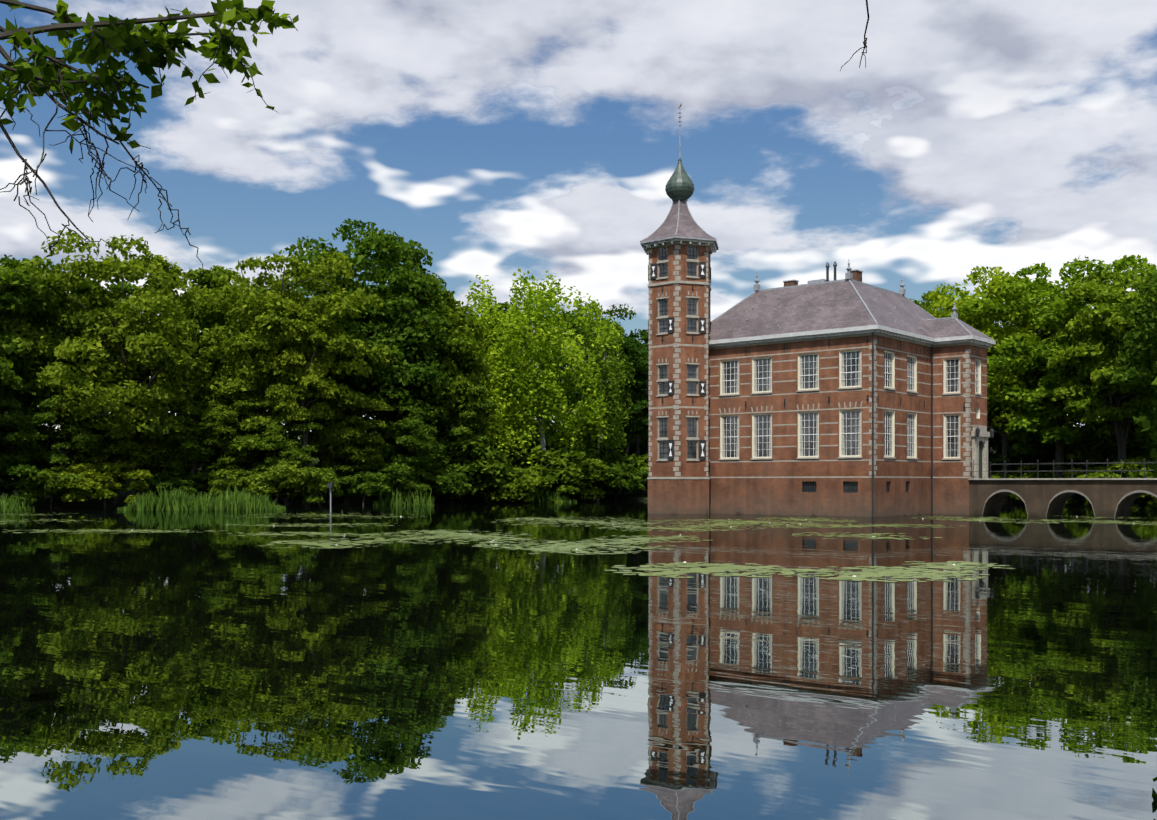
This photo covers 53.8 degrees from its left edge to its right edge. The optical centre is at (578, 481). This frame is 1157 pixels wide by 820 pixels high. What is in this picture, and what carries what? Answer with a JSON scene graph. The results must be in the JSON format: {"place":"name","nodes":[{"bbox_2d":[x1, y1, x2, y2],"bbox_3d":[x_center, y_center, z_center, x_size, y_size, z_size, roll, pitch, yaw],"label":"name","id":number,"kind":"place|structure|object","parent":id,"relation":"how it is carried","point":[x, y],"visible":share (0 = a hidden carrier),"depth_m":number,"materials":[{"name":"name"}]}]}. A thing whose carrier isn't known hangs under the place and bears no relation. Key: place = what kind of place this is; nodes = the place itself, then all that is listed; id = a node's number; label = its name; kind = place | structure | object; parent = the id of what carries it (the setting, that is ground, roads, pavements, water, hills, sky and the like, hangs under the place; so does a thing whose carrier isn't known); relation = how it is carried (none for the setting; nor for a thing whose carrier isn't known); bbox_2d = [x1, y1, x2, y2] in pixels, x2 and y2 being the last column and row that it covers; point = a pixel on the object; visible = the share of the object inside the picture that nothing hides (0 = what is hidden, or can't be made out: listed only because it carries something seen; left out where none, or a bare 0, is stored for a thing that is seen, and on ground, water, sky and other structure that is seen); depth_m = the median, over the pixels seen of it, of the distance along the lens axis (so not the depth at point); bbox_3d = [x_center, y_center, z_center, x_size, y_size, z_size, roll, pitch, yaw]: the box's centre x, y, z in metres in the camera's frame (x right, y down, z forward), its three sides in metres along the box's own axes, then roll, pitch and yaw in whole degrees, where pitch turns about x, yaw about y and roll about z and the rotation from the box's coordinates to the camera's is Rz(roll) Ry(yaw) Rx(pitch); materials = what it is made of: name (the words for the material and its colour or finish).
{"place":"outdoors","nodes":[
{"label":"outdoors","id":0,"kind":"place"},
{"bbox_2d":[0,501,1156,819],"bbox_3d":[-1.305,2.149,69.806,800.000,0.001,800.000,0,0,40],"label":"water","id":1,"kind":"structure","parent":0,"point":[196,669],"depth_m":13.10,"materials":[{"name":"green liquid"}]},
{"bbox_2d":[327,481,333,512],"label":"floodlight","id":2,"kind":"object","parent":1,"relation":"in","point":[331,484],"visible":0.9,"depth_m":77.67,"materials":[{"name":"black metal"}]},
{"bbox_2d":[0,512,1156,581],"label":"lily pads","id":3,"kind":"object","parent":1,"relation":"on","point":[716,567],"visible":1,"depth_m":39.36,"materials":[{"name":"green plant"}]},
{"bbox_2d":[640,103,995,516],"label":"castle","id":4,"kind":"structure","parent":1,"relation":"in","point":[851,394],"depth_m":74.75,"materials":[{"name":"brick"}]},
{"bbox_2d":[968,458,1156,516],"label":"bridge","id":5,"kind":"structure","parent":1,"relation":"in","point":[1107,497],"depth_m":71.05,"materials":[{"name":"stone"}]},
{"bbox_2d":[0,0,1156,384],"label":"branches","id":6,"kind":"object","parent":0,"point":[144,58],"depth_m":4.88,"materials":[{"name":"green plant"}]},
{"bbox_2d":[0,432,1156,508],"bbox_3d":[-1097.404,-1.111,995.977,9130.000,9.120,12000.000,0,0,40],"label":"ground","id":7,"kind":"structure","parent":0,"point":[98,502],"depth_m":104.94,"materials":[{"name":"green plant"}]},
{"bbox_2d":[0,389,39,477],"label":"oak tree","id":8,"kind":"object","parent":7,"relation":"on","point":[12,441],"visible":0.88,"depth_m":90.19,"materials":[{"name":"green plant"}]},
{"bbox_2d":[0,266,46,391],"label":"oak tree","id":9,"kind":"object","parent":7,"relation":"on","point":[5,377],"visible":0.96,"depth_m":88.08,"materials":[{"name":"green plant"}]},
{"bbox_2d":[0,457,46,504],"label":"shrub","id":10,"kind":"object","parent":7,"relation":"on","point":[11,470],"visible":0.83,"depth_m":88.96,"materials":[{"name":"green plant"}]},
{"bbox_2d":[0,254,51,400],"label":"oak tree","id":11,"kind":"object","parent":7,"relation":"on","point":[7,301],"visible":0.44,"depth_m":91.47,"materials":[{"name":"green plant"}]},
{"bbox_2d":[29,324,61,424],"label":"oak tree","id":12,"kind":"object","parent":7,"relation":"on","point":[39,368],"depth_m":123.27,"materials":[{"name":"green plant"}]},
{"bbox_2d":[0,255,106,501],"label":"oak tree","id":13,"kind":"object","parent":7,"relation":"on","point":[31,384],"visible":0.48,"depth_m":93.59,"materials":[{"name":"green plant"}]},
{"bbox_2d":[0,424,108,498],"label":"shrub","id":14,"kind":"object","parent":7,"relation":"on","point":[42,429],"visible":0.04,"depth_m":94.67,"materials":[{"name":"green plant"}]},
{"bbox_2d":[18,464,93,507],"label":"shrub","id":15,"kind":"object","parent":7,"relation":"on","point":[54,487],"visible":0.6,"depth_m":89.77,"materials":[{"name":"green plant"}]},
{"bbox_2d":[13,394,106,503],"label":"oak tree","id":16,"kind":"object","parent":7,"relation":"on","point":[45,458],"visible":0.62,"depth_m":92.22,"materials":[{"name":"green plant"}]},
{"bbox_2d":[2,258,121,412],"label":"oak tree","id":17,"kind":"object","parent":7,"relation":"on","point":[87,286],"visible":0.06,"depth_m":100.49,"materials":[{"name":"green plant"}]},
{"bbox_2d":[49,281,139,433],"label":"oak tree","id":18,"kind":"object","parent":7,"relation":"on","point":[129,288],"visible":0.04,"depth_m":115.53,"materials":[{"name":"green plant"}]},
{"bbox_2d":[56,462,153,507],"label":"shrub","id":19,"kind":"object","parent":7,"relation":"on","point":[106,474],"visible":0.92,"depth_m":91.71,"materials":[{"name":"green plant"}]},
{"bbox_2d":[18,230,212,495],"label":"oak tree","id":20,"kind":"object","parent":7,"relation":"on","point":[152,347],"visible":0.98,"depth_m":93.82,"materials":[{"name":"green plant"}]},
{"bbox_2d":[66,381,169,503],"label":"oak tree","id":21,"kind":"object","parent":7,"relation":"on","point":[143,454],"visible":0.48,"depth_m":94.31,"materials":[{"name":"green plant"}]},
{"bbox_2d":[94,430,198,484],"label":"shrub","id":22,"kind":"object","parent":7,"relation":"on","point":[156,468],"visible":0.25,"depth_m":98.33,"materials":[{"name":"green plant"}]},
{"bbox_2d":[141,468,212,496],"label":"shrub","id":23,"kind":"object","parent":7,"relation":"on","point":[178,482],"visible":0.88,"depth_m":96.05,"materials":[{"name":"green plant"}]},
{"bbox_2d":[143,265,235,384],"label":"oak tree","id":24,"kind":"object","parent":7,"relation":"on","point":[194,275],"visible":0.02,"depth_m":113.99,"materials":[{"name":"green plant"}]},
{"bbox_2d":[159,401,262,496],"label":"oak tree","id":25,"kind":"object","parent":7,"relation":"on","point":[189,446],"visible":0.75,"depth_m":96.80,"materials":[{"name":"green plant"}]},
{"bbox_2d":[163,287,271,496],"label":"oak tree","id":26,"kind":"object","parent":7,"relation":"on","point":[205,313],"visible":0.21,"depth_m":104.65,"materials":[{"name":"green plant"}]},
{"bbox_2d":[189,273,257,469],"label":"oak tree","id":27,"kind":"object","parent":7,"relation":"on","point":[199,282],"visible":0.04,"depth_m":115.21,"materials":[{"name":"green plant"}]},
{"bbox_2d":[200,468,263,498],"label":"shrub","id":28,"kind":"object","parent":7,"relation":"on","point":[230,479],"visible":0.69,"depth_m":96.12,"materials":[{"name":"green plant"}]},
{"bbox_2d":[178,424,297,496],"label":"shrub","id":29,"kind":"object","parent":7,"relation":"on","point":[247,440],"visible":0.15,"depth_m":98.34,"materials":[{"name":"green plant"}]},
{"bbox_2d":[207,383,272,495],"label":"oak tree","id":30,"kind":"object","parent":7,"relation":"on","point":[229,432],"visible":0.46,"depth_m":97.69,"materials":[{"name":"green plant"}]},
{"bbox_2d":[230,300,317,438],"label":"oak tree","id":31,"kind":"object","parent":7,"relation":"on","point":[247,326],"depth_m":119.10,"materials":[{"name":"green plant"}]},
{"bbox_2d":[229,411,323,504],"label":"oak tree","id":32,"kind":"object","parent":7,"relation":"on","point":[294,448],"visible":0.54,"depth_m":96.92,"materials":[{"name":"green plant"}]},
{"bbox_2d":[240,457,328,505],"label":"shrub","id":33,"kind":"object","parent":7,"relation":"on","point":[284,478],"visible":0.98,"depth_m":94.73,"materials":[{"name":"green plant"}]},
{"bbox_2d":[182,250,397,502],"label":"oak tree","id":34,"kind":"object","parent":7,"relation":"on","point":[248,345],"visible":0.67,"depth_m":98.07,"materials":[{"name":"green plant"}]},
{"bbox_2d":[246,288,345,505],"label":"oak tree","id":35,"kind":"object","parent":7,"relation":"on","point":[305,377],"visible":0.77,"depth_m":96.74,"materials":[{"name":"green plant"}]},
{"bbox_2d":[277,465,342,505],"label":"shrub","id":36,"kind":"object","parent":7,"relation":"on","point":[331,475],"visible":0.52,"depth_m":96.99,"materials":[{"name":"green plant"}]},
{"bbox_2d":[0,484,620,511],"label":"reeds","id":37,"kind":"object","parent":7,"relation":"on","point":[178,501],"visible":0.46,"depth_m":85.03,"materials":[{"name":"green plant"}]},
{"bbox_2d":[295,264,382,497],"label":"oak tree","id":38,"kind":"object","parent":7,"relation":"on","point":[361,389],"visible":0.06,"depth_m":109.34,"materials":[{"name":"green plant"}]},
{"bbox_2d":[308,395,393,503],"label":"oak tree","id":39,"kind":"object","parent":7,"relation":"on","point":[353,453],"visible":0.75,"depth_m":101.55,"materials":[{"name":"green plant"}]},
{"bbox_2d":[256,218,453,500],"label":"oak tree","id":40,"kind":"object","parent":7,"relation":"on","point":[405,369],"visible":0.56,"depth_m":107.20,"materials":[{"name":"green plant"}]},
{"bbox_2d":[301,425,425,498],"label":"shrub","id":41,"kind":"object","parent":7,"relation":"on","point":[387,452],"visible":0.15,"depth_m":107.07,"materials":[{"name":"green plant"}]},
{"bbox_2d":[335,457,412,504],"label":"shrub","id":42,"kind":"object","parent":7,"relation":"on","point":[350,486],"visible":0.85,"depth_m":101.39,"materials":[{"name":"green plant"}]},
{"bbox_2d":[349,387,406,484],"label":"oak tree","id":43,"kind":"object","parent":7,"relation":"on","point":[386,418],"depth_m":124.35,"materials":[{"name":"green plant"}]},
{"bbox_2d":[354,394,444,503],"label":"oak tree","id":44,"kind":"object","parent":7,"relation":"on","point":[420,439],"visible":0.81,"depth_m":106.37,"materials":[{"name":"green plant"}]},
{"bbox_2d":[351,268,454,423],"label":"oak tree","id":45,"kind":"object","parent":7,"relation":"on","point":[451,356],"depth_m":124.85,"materials":[{"name":"green plant"}]},
{"bbox_2d":[376,471,434,500],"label":"shrub","id":46,"kind":"object","parent":7,"relation":"on","point":[414,484],"visible":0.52,"depth_m":104.77,"materials":[{"name":"green plant"}]},
{"bbox_2d":[368,273,489,501],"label":"oak tree","id":47,"kind":"object","parent":7,"relation":"on","point":[463,344],"visible":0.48,"depth_m":111.49,"materials":[{"name":"green plant"}]},
{"bbox_2d":[398,460,475,498],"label":"shrub","id":48,"kind":"object","parent":7,"relation":"on","point":[451,479],"visible":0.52,"depth_m":108.91,"materials":[{"name":"green plant"}]},
{"bbox_2d":[391,426,504,498],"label":"shrub","id":49,"kind":"object","parent":7,"relation":"on","point":[463,442],"visible":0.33,"depth_m":112.12,"materials":[{"name":"green plant"}]},
{"bbox_2d":[438,480,473,502],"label":"shrub","id":50,"kind":"object","parent":7,"relation":"on","point":[453,496],"visible":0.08,"depth_m":112.90,"materials":[{"name":"green plant"}]},
{"bbox_2d":[425,386,501,502],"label":"oak tree","id":51,"kind":"object","parent":7,"relation":"on","point":[445,433],"visible":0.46,"depth_m":112.35,"materials":[{"name":"green plant"}]},
{"bbox_2d":[441,453,531,502],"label":"shrub","id":52,"kind":"object","parent":7,"relation":"on","point":[477,482],"visible":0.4,"depth_m":112.94,"materials":[{"name":"green plant"}]},
{"bbox_2d":[449,286,529,497],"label":"birch tree","id":53,"kind":"object","parent":7,"relation":"on","point":[490,381],"visible":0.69,"depth_m":115.71,"materials":[{"name":"green plant"}]},
{"bbox_2d":[461,465,551,502],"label":"shrub","id":54,"kind":"object","parent":7,"relation":"on","point":[520,487],"visible":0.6,"depth_m":114.06,"materials":[{"name":"green plant"}]},
{"bbox_2d":[475,313,554,447],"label":"oak tree","id":55,"kind":"object","parent":7,"relation":"on","point":[519,412],"depth_m":139.34,"materials":[{"name":"green plant"}]},
{"bbox_2d":[489,301,560,459],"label":"oak tree","id":56,"kind":"object","parent":7,"relation":"on","point":[505,305],"visible":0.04,"depth_m":141.51,"materials":[{"name":"green plant"}]},
{"bbox_2d":[460,268,624,491],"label":"birch tree","id":57,"kind":"object","parent":7,"relation":"on","point":[538,346],"visible":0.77,"depth_m":118.63,"materials":[{"name":"green plant"}]},
{"bbox_2d":[504,448,605,499],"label":"shrub","id":58,"kind":"object","parent":7,"relation":"on","point":[573,466],"visible":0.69,"depth_m":118.70,"materials":[{"name":"green plant"}]},
{"bbox_2d":[542,472,591,501],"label":"shrub","id":59,"kind":"object","parent":7,"relation":"on","point":[572,490],"visible":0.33,"depth_m":118.46,"materials":[{"name":"green plant"}]},
{"bbox_2d":[7,326,1150,462],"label":"wood","id":60,"kind":"object","parent":7,"relation":"on","point":[643,445],"depth_m":149.56,"materials":[{"name":"green plant"}]},
{"bbox_2d":[536,303,636,450],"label":"oak tree","id":61,"kind":"object","parent":7,"relation":"on","point":[608,312],"visible":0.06,"depth_m":145.74,"materials":[{"name":"green plant"}]},
{"bbox_2d":[550,445,640,500],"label":"shrub","id":62,"kind":"object","parent":7,"relation":"on","point":[616,468],"visible":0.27,"depth_m":125.32,"materials":[{"name":"green plant"}]},
{"bbox_2d":[561,300,635,500],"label":"birch tree","id":63,"kind":"object","parent":7,"relation":"on","point":[609,388],"visible":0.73,"depth_m":126.43,"materials":[{"name":"green plant"}]},
{"bbox_2d":[565,324,647,493],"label":"oak tree","id":64,"kind":"object","parent":7,"relation":"on","point":[638,343],"visible":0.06,"depth_m":135.59,"materials":[{"name":"green plant"}]},
{"bbox_2d":[590,468,648,499],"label":"shrub","id":65,"kind":"object","parent":7,"relation":"on","point":[639,486],"visible":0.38,"depth_m":126.99,"materials":[{"name":"green plant"}]},
{"bbox_2d":[600,337,648,495],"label":"oak tree","id":66,"kind":"object","parent":7,"relation":"on","point":[638,427],"visible":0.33,"depth_m":130.71,"materials":[{"name":"green plant"}]},
{"bbox_2d":[623,454,648,494],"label":"shrub","id":67,"kind":"object","parent":7,"relation":"on","point":[643,463],"visible":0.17,"depth_m":130.58,"materials":[{"name":"green plant"}]},
{"bbox_2d":[625,329,648,492],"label":"oak tree","id":68,"kind":"object","parent":7,"relation":"on","point":[643,336],"visible":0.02,"depth_m":141.92,"materials":[{"name":"green plant"}]},
{"bbox_2d":[909,291,951,312],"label":"oak tree","id":69,"kind":"object","parent":7,"relation":"on","point":[923,305],"depth_m":119.09,"materials":[{"name":"green plant"}]},
{"bbox_2d":[928,296,1015,437],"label":"oak tree","id":70,"kind":"object","parent":7,"relation":"on","point":[938,314],"visible":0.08,"depth_m":110.04,"materials":[{"name":"green plant"}]},
{"bbox_2d":[925,266,1076,503],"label":"oak tree","id":71,"kind":"object","parent":7,"relation":"on","point":[996,376],"visible":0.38,"depth_m":107.13,"materials":[{"name":"green plant"}]},
{"bbox_2d":[988,469,1013,496],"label":"shrub","id":72,"kind":"object","parent":7,"relation":"on","point":[992,473],"visible":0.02,"depth_m":110.15,"materials":[{"name":"green plant"}]},
{"bbox_2d":[985,295,1046,454],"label":"oak tree","id":73,"kind":"object","parent":7,"relation":"on","point":[1014,325],"depth_m":128.45,"materials":[{"name":"green plant"}]},
{"bbox_2d":[991,464,1061,500],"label":"shrub","id":74,"kind":"object","parent":7,"relation":"on","point":[1028,475],"visible":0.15,"depth_m":106.07,"materials":[{"name":"green plant"}]},
{"bbox_2d":[988,433,1085,500],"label":"shrub","id":75,"kind":"object","parent":7,"relation":"on","point":[1028,452],"visible":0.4,"depth_m":108.75,"materials":[{"name":"green plant"}]},
{"bbox_2d":[956,254,1156,477],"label":"oak tree","id":76,"kind":"object","parent":7,"relation":"on","point":[1052,408],"visible":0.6,"depth_m":102.96,"materials":[{"name":"green plant"}]},
{"bbox_2d":[1048,281,1137,429],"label":"oak tree","id":77,"kind":"object","parent":7,"relation":"on","point":[1078,421],"visible":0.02,"depth_m":122.09,"materials":[{"name":"green plant"}]},
{"bbox_2d":[1031,421,1156,476],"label":"shrub","id":78,"kind":"object","parent":7,"relation":"on","point":[1075,455],"visible":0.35,"depth_m":104.18,"materials":[{"name":"green plant"}]},
{"bbox_2d":[1042,271,1156,477],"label":"oak tree","id":79,"kind":"object","parent":7,"relation":"on","point":[1085,403],"visible":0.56,"depth_m":96.50,"materials":[{"name":"green plant"}]},
{"bbox_2d":[1062,467,1136,505],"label":"shrub","id":80,"kind":"object","parent":7,"relation":"on","point":[1076,498],"visible":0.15,"depth_m":100.91,"materials":[{"name":"green plant"}]},
{"bbox_2d":[1077,457,1146,505],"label":"shrub","id":81,"kind":"object","parent":7,"relation":"on","point":[1087,503],"visible":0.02,"depth_m":97.88,"materials":[{"name":"green plant"}]},
{"bbox_2d":[1089,459,1156,508],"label":"shrub","id":82,"kind":"object","parent":7,"relation":"on","point":[1147,501],"visible":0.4,"depth_m":90.78,"materials":[{"name":"green plant"}]},
{"bbox_2d":[1089,311,1156,447],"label":"oak tree","id":83,"kind":"object","parent":7,"relation":"on","point":[1112,438],"visible":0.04,"depth_m":100.07,"materials":[{"name":"green plant"}]},
{"bbox_2d":[1110,272,1156,436],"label":"oak tree","id":84,"kind":"object","parent":7,"relation":"on","point":[1144,353],"visible":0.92,"depth_m":88.75,"materials":[{"name":"green plant"}]},
{"bbox_2d":[1132,391,1156,803],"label":"foliage","id":85,"kind":"object","parent":7,"relation":"on","point":[1145,423],"visible":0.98,"depth_m":7.82,"materials":[{"name":"green plant"}]},
{"bbox_2d":[0,0,1156,438],"label":"sky","id":86,"kind":"structure","parent":0,"point":[498,138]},
{"bbox_2d":[132,516,1133,576],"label":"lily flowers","id":87,"kind":"object","parent":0,"point":[680,535],"visible":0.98,"depth_m":42.19,"materials":[{"name":"plant"}]}
]}

